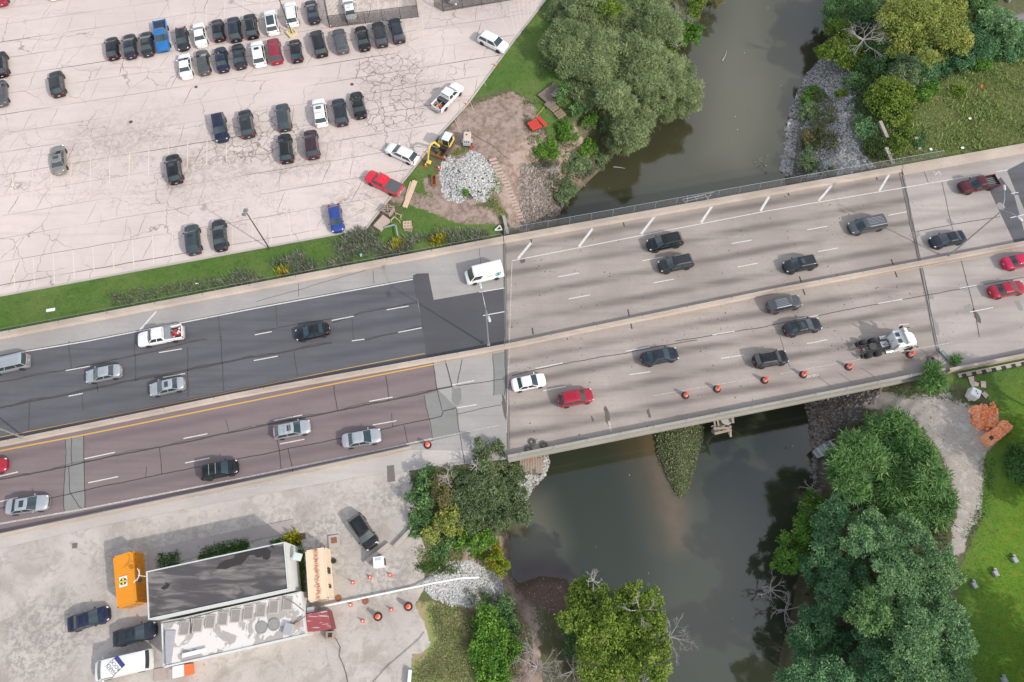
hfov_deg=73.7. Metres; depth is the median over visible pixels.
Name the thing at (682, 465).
island scrub
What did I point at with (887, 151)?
wing wall
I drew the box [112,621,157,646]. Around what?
sedan
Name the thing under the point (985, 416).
pile
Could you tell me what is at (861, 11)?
tree
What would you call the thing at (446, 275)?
road
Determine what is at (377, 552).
concrete beam
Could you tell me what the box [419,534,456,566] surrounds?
tree
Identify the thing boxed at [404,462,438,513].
tree
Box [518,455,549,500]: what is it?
riprap
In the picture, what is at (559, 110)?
pallet
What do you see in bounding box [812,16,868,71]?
tree
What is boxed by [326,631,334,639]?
wooden crate
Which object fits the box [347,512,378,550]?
suv
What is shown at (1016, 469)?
tree
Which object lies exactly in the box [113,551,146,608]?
shipping container
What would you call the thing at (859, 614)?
tree
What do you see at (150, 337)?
pickup truck
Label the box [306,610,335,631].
red shed
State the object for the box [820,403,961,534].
tree
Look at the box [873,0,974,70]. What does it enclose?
tree
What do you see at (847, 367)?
traffic drum
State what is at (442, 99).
tool box
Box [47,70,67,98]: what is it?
suv
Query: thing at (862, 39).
dead tree
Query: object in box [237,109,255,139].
suv
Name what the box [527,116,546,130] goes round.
barrier leg stack
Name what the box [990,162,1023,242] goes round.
asphalt surface
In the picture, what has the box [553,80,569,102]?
bush
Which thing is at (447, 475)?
dead tree
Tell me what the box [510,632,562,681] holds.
dead tree
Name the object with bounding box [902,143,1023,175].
concrete barrier
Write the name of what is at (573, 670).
dead tree
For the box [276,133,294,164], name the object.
suv
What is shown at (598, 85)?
willow tree
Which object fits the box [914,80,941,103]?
bush
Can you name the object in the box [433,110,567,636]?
pebbles
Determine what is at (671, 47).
bush
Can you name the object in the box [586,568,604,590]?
dead tree
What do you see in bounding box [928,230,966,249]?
sedan
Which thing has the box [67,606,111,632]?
sedan
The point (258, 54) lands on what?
suv
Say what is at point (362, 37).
sedan
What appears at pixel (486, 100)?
grass
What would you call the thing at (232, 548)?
yard weeds
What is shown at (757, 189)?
chain link fence
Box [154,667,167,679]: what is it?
paving slab
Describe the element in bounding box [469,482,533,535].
tree
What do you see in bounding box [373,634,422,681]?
cable
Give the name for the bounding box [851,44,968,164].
undergrowth
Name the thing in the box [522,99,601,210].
undergrowth
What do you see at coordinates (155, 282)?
grass strip
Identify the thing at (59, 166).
sedan
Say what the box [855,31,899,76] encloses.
tree
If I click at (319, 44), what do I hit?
minivan
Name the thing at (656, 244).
suv
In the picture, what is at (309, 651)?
pebbles
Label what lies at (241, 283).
chain link fence
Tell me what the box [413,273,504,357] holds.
asphalt surface
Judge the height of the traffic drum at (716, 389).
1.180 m
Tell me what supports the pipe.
on the ground at (50, 586)
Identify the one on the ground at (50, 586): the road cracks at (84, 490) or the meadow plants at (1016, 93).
the meadow plants at (1016, 93)
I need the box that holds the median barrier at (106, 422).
[0,241,1023,446]
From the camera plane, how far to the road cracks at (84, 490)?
87.91 m
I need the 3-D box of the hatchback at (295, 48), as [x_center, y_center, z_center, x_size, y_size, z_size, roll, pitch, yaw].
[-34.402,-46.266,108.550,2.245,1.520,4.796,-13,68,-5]
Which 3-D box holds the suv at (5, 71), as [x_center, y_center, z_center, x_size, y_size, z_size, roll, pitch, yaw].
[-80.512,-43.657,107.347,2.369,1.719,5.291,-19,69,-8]
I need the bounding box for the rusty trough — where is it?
[431,175,435,185]
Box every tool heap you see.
[171,326,180,337]
[435,101,441,108]
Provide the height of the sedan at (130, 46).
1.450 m
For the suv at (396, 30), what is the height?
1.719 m
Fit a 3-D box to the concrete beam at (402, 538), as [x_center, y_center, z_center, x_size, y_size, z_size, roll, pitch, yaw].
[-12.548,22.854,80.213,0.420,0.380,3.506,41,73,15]
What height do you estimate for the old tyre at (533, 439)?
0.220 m
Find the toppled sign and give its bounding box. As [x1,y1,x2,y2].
[933,348,950,362]
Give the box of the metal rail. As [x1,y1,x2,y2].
[407,669,411,681]
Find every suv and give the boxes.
[0,50,10,78]
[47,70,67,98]
[164,153,184,185]
[182,223,202,255]
[200,459,238,480]
[211,112,229,143]
[225,16,242,43]
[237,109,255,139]
[242,13,259,39]
[249,40,267,67]
[262,9,279,35]
[266,38,283,65]
[274,103,292,132]
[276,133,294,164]
[283,1,299,27]
[302,129,320,160]
[311,98,328,127]
[331,98,348,127]
[332,28,349,54]
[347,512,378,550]
[371,21,388,48]
[388,17,405,44]
[477,29,508,53]
[557,387,593,408]
[646,231,683,252]
[657,253,694,274]
[752,349,788,369]
[765,294,802,314]
[782,254,818,274]
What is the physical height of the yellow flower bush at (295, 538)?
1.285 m
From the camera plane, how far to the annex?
73.70 m
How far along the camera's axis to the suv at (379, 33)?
108.88 m
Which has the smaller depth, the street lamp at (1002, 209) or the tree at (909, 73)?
the street lamp at (1002, 209)
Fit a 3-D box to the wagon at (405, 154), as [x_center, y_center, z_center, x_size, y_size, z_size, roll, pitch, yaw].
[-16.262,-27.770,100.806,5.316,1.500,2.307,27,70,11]
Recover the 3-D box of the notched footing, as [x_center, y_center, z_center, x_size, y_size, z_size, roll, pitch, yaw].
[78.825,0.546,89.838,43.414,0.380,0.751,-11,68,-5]
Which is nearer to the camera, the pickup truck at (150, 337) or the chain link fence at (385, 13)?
the pickup truck at (150, 337)
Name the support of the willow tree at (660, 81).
on the ground at (50, 586)
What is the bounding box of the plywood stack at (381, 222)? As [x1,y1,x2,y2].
[373,215,390,231]
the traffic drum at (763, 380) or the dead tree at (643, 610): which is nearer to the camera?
the dead tree at (643, 610)
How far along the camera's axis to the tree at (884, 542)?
77.14 m
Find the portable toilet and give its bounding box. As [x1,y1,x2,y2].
[172,663,193,677]
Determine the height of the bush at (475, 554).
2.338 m
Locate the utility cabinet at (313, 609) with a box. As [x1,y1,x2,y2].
[307,606,317,612]
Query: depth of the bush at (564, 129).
104.01 m
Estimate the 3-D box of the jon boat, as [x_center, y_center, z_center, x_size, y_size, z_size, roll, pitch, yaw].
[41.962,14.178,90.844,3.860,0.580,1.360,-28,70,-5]
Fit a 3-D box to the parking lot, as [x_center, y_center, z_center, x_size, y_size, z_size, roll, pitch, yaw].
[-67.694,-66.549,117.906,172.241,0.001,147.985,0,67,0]
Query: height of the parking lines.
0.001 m
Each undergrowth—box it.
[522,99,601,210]
[804,417,950,681]
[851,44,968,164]
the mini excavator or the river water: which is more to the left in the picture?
the mini excavator
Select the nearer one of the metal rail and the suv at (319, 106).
the metal rail
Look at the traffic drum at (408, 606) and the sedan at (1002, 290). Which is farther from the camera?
the sedan at (1002, 290)
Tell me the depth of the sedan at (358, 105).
103.58 m
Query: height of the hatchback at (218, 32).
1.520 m
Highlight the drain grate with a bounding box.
[387,465,394,481]
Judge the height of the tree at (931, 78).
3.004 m
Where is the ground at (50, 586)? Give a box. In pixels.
[0,0,1023,681]
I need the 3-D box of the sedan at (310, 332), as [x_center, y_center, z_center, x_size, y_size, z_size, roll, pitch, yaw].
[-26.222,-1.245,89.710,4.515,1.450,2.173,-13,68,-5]
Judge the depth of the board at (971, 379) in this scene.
87.82 m
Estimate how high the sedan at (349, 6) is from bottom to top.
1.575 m
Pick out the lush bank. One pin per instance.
(1001, 55)
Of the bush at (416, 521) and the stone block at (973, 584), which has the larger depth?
the bush at (416, 521)
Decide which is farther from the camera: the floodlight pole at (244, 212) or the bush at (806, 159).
the bush at (806, 159)
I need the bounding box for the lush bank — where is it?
[965,38,1017,62]
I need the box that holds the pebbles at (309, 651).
[153,573,407,681]
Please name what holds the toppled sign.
on the road bridge
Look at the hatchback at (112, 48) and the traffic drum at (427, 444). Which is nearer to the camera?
the traffic drum at (427, 444)
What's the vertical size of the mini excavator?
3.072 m
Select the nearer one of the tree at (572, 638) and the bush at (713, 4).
the tree at (572, 638)
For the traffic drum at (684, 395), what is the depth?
86.81 m
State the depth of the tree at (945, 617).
71.80 m
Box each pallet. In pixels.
[403,221,411,228]
[404,225,412,231]
[549,104,558,111]
[554,109,565,118]
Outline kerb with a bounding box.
[0,0,545,296]
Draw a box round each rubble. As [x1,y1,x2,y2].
[517,165,563,222]
[779,112,795,172]
[804,387,882,500]
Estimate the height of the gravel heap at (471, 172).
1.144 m
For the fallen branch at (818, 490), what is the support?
on the ground at (50, 586)
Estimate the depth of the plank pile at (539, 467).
87.08 m
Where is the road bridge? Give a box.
[501,165,945,462]
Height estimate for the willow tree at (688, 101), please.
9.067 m
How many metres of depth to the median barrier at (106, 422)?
89.06 m
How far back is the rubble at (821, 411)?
92.02 m
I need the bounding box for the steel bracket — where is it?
[384,224,398,237]
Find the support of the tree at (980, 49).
on the ground at (50, 586)
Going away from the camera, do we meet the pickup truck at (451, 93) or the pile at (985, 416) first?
the pile at (985, 416)
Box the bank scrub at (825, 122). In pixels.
[799,86,839,175]
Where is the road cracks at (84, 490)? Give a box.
[0,172,1023,510]
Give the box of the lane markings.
[0,169,1023,523]
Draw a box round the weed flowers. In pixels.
[272,228,449,276]
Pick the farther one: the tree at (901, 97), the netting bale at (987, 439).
the tree at (901, 97)
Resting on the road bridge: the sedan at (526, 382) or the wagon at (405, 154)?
the sedan at (526, 382)
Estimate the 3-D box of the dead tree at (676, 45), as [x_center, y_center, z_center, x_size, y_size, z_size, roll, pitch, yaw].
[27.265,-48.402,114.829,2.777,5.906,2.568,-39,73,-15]
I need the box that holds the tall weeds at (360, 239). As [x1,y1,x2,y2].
[213,224,489,287]
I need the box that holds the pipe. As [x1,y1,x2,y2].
[320,576,478,607]
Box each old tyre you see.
[529,438,535,445]
[540,441,546,447]
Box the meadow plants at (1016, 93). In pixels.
[878,54,1023,163]
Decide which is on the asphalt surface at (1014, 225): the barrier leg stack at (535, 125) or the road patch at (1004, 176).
the road patch at (1004, 176)
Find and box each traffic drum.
[374,612,381,620]
[404,602,412,610]
[424,441,431,448]
[681,392,688,398]
[713,385,720,392]
[760,376,768,383]
[799,371,807,377]
[844,363,852,370]
[906,351,914,358]
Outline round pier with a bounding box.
[711,418,731,433]
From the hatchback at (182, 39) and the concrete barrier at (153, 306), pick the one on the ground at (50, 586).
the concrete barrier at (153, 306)
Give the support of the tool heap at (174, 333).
in the pickup truck at (150, 337)
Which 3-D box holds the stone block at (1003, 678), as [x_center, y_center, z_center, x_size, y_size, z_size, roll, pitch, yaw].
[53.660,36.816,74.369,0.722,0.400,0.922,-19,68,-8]
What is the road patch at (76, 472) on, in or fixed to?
on the asphalt surface at (158, 433)
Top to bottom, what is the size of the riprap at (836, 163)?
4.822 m
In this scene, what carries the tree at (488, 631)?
on the ground at (50, 586)
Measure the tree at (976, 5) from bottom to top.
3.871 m
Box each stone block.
[970,580,977,588]
[991,568,999,576]
[1000,674,1008,681]
[1010,554,1018,563]
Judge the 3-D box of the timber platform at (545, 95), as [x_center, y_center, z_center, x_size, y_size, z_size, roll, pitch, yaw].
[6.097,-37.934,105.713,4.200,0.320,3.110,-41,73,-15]
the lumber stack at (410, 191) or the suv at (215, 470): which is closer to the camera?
the suv at (215, 470)
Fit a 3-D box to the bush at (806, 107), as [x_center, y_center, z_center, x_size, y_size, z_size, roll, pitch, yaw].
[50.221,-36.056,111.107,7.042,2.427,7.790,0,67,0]
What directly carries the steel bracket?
on the ground at (50, 586)
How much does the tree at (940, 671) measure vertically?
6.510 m
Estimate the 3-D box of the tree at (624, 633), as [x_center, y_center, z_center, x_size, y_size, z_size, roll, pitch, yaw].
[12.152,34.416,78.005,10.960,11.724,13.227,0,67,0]
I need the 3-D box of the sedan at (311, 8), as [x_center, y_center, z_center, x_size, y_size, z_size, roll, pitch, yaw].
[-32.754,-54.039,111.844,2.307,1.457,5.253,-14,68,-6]
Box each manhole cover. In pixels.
[335,595,341,600]
[362,598,368,604]
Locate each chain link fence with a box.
[2,234,498,330]
[323,0,418,26]
[434,0,508,11]
[504,150,944,235]
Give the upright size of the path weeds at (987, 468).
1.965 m
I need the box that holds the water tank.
[965,387,981,400]
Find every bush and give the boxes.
[280,528,301,544]
[406,506,434,539]
[456,187,469,196]
[458,548,478,560]
[479,589,516,612]
[532,136,561,160]
[538,157,559,168]
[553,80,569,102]
[554,175,579,205]
[555,119,579,142]
[560,149,591,174]
[569,101,591,117]
[578,136,598,157]
[581,111,598,129]
[586,149,612,172]
[665,40,680,56]
[704,0,724,12]
[796,145,823,172]
[798,99,822,125]
[799,84,824,104]
[799,127,823,150]
[834,87,848,98]
[913,130,928,148]
[913,359,950,393]
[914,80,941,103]
[945,84,970,98]
[948,353,964,366]
[974,44,998,72]
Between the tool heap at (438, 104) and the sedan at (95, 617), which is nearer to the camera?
the sedan at (95, 617)
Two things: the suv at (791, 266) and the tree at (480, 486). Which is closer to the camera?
the tree at (480, 486)
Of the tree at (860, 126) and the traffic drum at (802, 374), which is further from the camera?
the tree at (860, 126)
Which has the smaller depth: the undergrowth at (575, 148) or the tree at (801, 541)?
the tree at (801, 541)
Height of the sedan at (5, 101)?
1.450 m
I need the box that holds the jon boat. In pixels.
[812,439,834,457]
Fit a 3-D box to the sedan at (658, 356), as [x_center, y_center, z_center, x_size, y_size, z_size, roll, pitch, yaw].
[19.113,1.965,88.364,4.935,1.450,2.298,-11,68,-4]
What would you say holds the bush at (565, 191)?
on the ground at (50, 586)
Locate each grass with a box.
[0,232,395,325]
[395,1,564,232]
[917,359,1023,681]
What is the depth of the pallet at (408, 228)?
96.55 m
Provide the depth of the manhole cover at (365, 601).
77.57 m
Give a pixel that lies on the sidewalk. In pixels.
(189, 549)
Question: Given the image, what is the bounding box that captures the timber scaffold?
[711,417,733,436]
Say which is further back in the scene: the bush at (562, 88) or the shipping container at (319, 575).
the bush at (562, 88)
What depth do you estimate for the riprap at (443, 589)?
80.86 m
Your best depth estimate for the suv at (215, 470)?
81.98 m
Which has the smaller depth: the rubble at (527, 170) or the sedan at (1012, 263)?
the sedan at (1012, 263)
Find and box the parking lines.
[12,0,539,289]
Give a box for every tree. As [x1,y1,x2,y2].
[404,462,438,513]
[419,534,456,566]
[420,503,464,545]
[430,466,453,508]
[436,465,455,486]
[442,463,474,512]
[447,491,485,533]
[452,520,497,553]
[457,454,509,516]
[467,600,525,681]
[468,457,481,470]
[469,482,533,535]
[471,436,503,473]
[478,538,510,578]
[489,438,527,483]
[492,598,522,635]
[497,470,529,509]
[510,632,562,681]
[536,0,621,80]
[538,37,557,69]
[554,574,611,634]
[557,616,590,661]
[557,654,582,681]
[561,53,639,117]
[574,579,673,681]
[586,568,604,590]
[595,0,625,19]
[595,0,685,75]
[597,96,661,155]
[617,45,687,117]
[619,592,658,629]
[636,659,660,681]
[653,610,698,665]
[656,53,704,122]
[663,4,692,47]
[668,40,684,57]
[677,15,704,49]
[678,0,707,20]
[769,486,824,575]
[772,654,864,681]
[784,603,854,670]
[797,485,852,587]
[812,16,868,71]
[813,554,878,622]
[819,0,885,36]
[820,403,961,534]
[835,579,903,637]
[839,71,867,111]
[839,505,938,572]
[844,18,891,58]
[847,622,902,681]
[849,113,879,141]
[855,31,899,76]
[863,74,918,127]
[870,537,968,615]
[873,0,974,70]
[880,641,976,681]
[885,53,926,88]
[887,584,979,672]
[888,119,919,153]
[912,43,962,77]
[913,60,939,88]
[948,0,999,19]
[949,21,1001,74]
[972,3,1023,46]
[992,21,1023,63]
[1001,441,1023,488]
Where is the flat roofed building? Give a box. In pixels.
[134,542,302,619]
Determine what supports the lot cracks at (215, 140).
on the parking lot
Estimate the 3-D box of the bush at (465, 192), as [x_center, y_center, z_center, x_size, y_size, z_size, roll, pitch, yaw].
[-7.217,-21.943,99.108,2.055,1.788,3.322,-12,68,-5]
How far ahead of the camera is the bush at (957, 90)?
105.78 m
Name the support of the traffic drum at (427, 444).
on the road at (446, 275)
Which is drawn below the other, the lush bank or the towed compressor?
the towed compressor
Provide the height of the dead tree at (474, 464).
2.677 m
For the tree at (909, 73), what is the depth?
106.33 m
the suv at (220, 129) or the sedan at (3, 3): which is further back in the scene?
the sedan at (3, 3)
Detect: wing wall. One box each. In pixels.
[502,215,508,234]
[877,121,888,137]
[885,147,894,163]
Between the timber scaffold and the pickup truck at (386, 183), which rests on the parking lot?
the pickup truck at (386, 183)
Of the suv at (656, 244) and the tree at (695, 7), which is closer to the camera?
the suv at (656, 244)
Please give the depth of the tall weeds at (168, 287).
92.74 m
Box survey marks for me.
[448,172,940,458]
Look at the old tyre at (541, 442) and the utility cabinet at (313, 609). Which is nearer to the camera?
the utility cabinet at (313, 609)
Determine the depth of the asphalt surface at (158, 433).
84.67 m
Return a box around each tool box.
[164,326,171,339]
[437,95,447,103]
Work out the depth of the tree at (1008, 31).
107.76 m
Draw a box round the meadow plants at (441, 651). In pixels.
[411,542,535,681]
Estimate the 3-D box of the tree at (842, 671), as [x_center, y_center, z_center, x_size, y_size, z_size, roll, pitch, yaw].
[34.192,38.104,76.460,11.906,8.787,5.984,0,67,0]
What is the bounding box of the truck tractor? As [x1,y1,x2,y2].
[854,325,917,358]
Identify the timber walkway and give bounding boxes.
[489,157,524,221]
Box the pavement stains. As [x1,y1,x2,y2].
[451,202,1022,441]
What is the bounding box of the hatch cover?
[331,537,336,543]
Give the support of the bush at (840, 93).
on the riprap at (830, 87)
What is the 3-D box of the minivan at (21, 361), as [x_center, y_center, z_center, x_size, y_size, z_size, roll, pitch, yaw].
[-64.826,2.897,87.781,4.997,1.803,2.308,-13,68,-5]
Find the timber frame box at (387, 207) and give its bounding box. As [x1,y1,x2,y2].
[380,203,394,217]
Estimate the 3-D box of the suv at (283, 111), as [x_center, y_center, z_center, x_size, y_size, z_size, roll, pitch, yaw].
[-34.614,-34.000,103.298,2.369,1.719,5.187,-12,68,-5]
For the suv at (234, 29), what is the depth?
109.33 m
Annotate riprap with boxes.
[420,560,503,608]
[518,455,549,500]
[783,58,875,175]
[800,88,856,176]
[803,152,859,177]
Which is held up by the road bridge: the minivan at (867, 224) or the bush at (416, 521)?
the minivan at (867, 224)
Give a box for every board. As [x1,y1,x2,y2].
[968,376,973,382]
[970,381,978,386]
[980,381,985,387]
[981,391,988,398]
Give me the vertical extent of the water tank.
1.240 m
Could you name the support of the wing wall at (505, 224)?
on the ground at (50, 586)
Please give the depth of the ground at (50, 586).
81.26 m
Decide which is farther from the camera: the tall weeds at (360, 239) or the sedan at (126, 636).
the tall weeds at (360, 239)
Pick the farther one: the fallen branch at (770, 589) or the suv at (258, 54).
the suv at (258, 54)
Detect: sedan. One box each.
[0,0,9,6]
[0,79,10,107]
[0,458,8,473]
[4,493,50,515]
[49,144,68,175]
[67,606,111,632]
[86,364,122,383]
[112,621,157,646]
[121,33,138,59]
[138,31,155,57]
[149,377,185,397]
[176,53,193,79]
[191,22,208,48]
[194,49,211,76]
[210,219,229,252]
[213,46,230,73]
[230,43,247,70]
[295,322,330,341]
[304,0,320,24]
[341,0,357,22]
[341,427,381,448]
[349,91,367,119]
[354,25,370,51]
[511,372,545,392]
[640,346,678,366]
[782,317,821,337]
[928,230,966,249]
[986,279,1023,299]
[1000,253,1023,270]
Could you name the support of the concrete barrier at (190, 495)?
on the road at (446, 275)
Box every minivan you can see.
[0,352,30,375]
[309,30,327,58]
[847,213,887,235]
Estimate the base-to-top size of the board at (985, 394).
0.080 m
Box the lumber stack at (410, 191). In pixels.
[402,180,416,207]
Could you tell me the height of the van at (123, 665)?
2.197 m
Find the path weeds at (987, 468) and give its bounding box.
[889,386,1001,541]
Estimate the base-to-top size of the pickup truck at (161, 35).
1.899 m
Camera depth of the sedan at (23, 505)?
80.69 m
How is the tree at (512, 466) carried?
on the ground at (50, 586)
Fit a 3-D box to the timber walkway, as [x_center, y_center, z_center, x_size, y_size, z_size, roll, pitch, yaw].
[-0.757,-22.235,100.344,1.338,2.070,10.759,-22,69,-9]
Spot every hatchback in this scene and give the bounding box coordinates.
[104,36,120,60]
[175,26,190,51]
[209,18,225,42]
[287,39,303,63]
[327,203,344,233]
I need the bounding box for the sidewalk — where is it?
[147,519,292,570]
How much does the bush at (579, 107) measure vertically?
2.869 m
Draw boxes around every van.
[95,649,153,681]
[464,259,503,284]
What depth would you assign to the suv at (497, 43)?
108.58 m
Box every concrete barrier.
[0,236,503,339]
[0,446,411,537]
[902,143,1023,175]
[945,353,1023,373]
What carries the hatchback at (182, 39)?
on the parking lot
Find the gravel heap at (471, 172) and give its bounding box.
[438,150,500,202]
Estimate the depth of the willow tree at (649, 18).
108.29 m
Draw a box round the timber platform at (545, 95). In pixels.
[538,83,557,108]
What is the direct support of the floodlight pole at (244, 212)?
on the ground at (50, 586)
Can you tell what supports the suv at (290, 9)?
on the parking lot
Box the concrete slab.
[328,534,339,547]
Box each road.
[0,244,506,541]
[0,450,504,547]
[901,154,1023,371]
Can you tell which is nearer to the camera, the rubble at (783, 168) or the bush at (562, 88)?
the bush at (562, 88)
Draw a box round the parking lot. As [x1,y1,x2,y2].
[0,0,544,294]
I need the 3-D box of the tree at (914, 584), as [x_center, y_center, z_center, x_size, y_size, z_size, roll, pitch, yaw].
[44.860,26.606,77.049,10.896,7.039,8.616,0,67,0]
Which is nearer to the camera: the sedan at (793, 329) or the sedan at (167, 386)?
the sedan at (167, 386)
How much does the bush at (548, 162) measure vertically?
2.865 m
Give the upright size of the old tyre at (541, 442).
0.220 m
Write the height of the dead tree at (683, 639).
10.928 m
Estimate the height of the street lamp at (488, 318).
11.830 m
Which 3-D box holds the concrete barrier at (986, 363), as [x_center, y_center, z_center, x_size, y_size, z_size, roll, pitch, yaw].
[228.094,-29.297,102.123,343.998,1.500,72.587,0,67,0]
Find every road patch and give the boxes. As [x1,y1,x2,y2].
[64,436,84,514]
[424,391,459,440]
[452,388,461,405]
[493,352,504,394]
[997,169,1015,194]
[1014,195,1023,228]
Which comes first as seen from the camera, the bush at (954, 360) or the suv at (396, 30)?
the bush at (954, 360)
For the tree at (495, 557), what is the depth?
82.06 m
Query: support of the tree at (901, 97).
on the ground at (50, 586)
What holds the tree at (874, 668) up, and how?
on the ground at (50, 586)
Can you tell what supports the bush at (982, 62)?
on the ground at (50, 586)
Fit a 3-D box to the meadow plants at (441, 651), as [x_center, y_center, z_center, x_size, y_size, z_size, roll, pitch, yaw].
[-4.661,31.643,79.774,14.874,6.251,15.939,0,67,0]
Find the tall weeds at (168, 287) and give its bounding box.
[109,277,218,306]
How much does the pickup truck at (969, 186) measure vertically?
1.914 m
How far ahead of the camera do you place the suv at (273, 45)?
107.52 m
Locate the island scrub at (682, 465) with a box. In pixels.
[655,424,703,497]
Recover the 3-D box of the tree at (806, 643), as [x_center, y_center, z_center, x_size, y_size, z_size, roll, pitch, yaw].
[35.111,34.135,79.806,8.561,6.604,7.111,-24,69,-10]
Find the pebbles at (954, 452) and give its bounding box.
[885,394,990,541]
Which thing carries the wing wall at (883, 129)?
on the ground at (50, 586)
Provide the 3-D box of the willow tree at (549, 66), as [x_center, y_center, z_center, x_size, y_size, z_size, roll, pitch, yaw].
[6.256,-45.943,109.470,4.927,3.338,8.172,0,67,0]
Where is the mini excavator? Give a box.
[426,131,455,164]
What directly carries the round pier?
on the ground at (50, 586)
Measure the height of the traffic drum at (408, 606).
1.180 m
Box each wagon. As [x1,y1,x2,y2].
[272,419,311,439]
[384,142,419,165]
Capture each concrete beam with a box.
[363,542,389,563]
[393,527,414,547]
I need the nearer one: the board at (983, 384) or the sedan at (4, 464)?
the sedan at (4, 464)
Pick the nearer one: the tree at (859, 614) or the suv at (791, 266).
the tree at (859, 614)
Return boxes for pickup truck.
[138,324,184,347]
[152,18,170,52]
[364,170,404,196]
[430,82,463,112]
[957,174,1001,194]
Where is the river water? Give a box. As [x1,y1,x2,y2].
[507,0,831,681]
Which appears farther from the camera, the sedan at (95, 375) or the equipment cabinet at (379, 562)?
the sedan at (95, 375)
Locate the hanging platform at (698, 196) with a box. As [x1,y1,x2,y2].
[683,192,712,201]
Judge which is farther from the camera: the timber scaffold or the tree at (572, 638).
the timber scaffold
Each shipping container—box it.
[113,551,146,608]
[305,547,333,602]
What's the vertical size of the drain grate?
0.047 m
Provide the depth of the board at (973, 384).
87.55 m
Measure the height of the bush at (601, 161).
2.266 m
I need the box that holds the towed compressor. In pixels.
[461,131,472,146]
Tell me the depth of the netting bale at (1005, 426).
84.52 m
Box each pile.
[520,456,541,473]
[968,401,998,430]
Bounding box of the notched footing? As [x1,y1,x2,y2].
[957,361,1023,377]
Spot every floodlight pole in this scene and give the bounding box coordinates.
[242,208,269,248]
[279,0,297,38]
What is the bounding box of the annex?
[161,591,312,667]
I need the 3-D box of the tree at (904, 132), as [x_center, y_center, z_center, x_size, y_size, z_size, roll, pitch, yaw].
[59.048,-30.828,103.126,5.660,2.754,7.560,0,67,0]
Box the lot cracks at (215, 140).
[0,0,533,286]
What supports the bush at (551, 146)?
on the ground at (50, 586)
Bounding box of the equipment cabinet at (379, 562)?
[373,556,385,568]
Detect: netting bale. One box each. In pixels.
[978,432,997,447]
[988,426,1005,442]
[996,420,1012,433]
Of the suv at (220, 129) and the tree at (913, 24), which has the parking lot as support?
the suv at (220, 129)
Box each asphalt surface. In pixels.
[0,278,426,440]
[0,363,438,531]
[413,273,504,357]
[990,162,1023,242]
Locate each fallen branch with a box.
[757,572,790,603]
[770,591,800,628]
[798,478,821,494]
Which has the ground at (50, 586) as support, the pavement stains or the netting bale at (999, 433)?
the netting bale at (999, 433)
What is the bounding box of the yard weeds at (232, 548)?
[155,535,464,591]
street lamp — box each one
[0,428,23,438]
[478,282,490,345]
[948,184,1022,255]
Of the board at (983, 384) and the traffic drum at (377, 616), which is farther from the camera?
the board at (983, 384)
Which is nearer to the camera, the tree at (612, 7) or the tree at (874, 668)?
the tree at (874, 668)

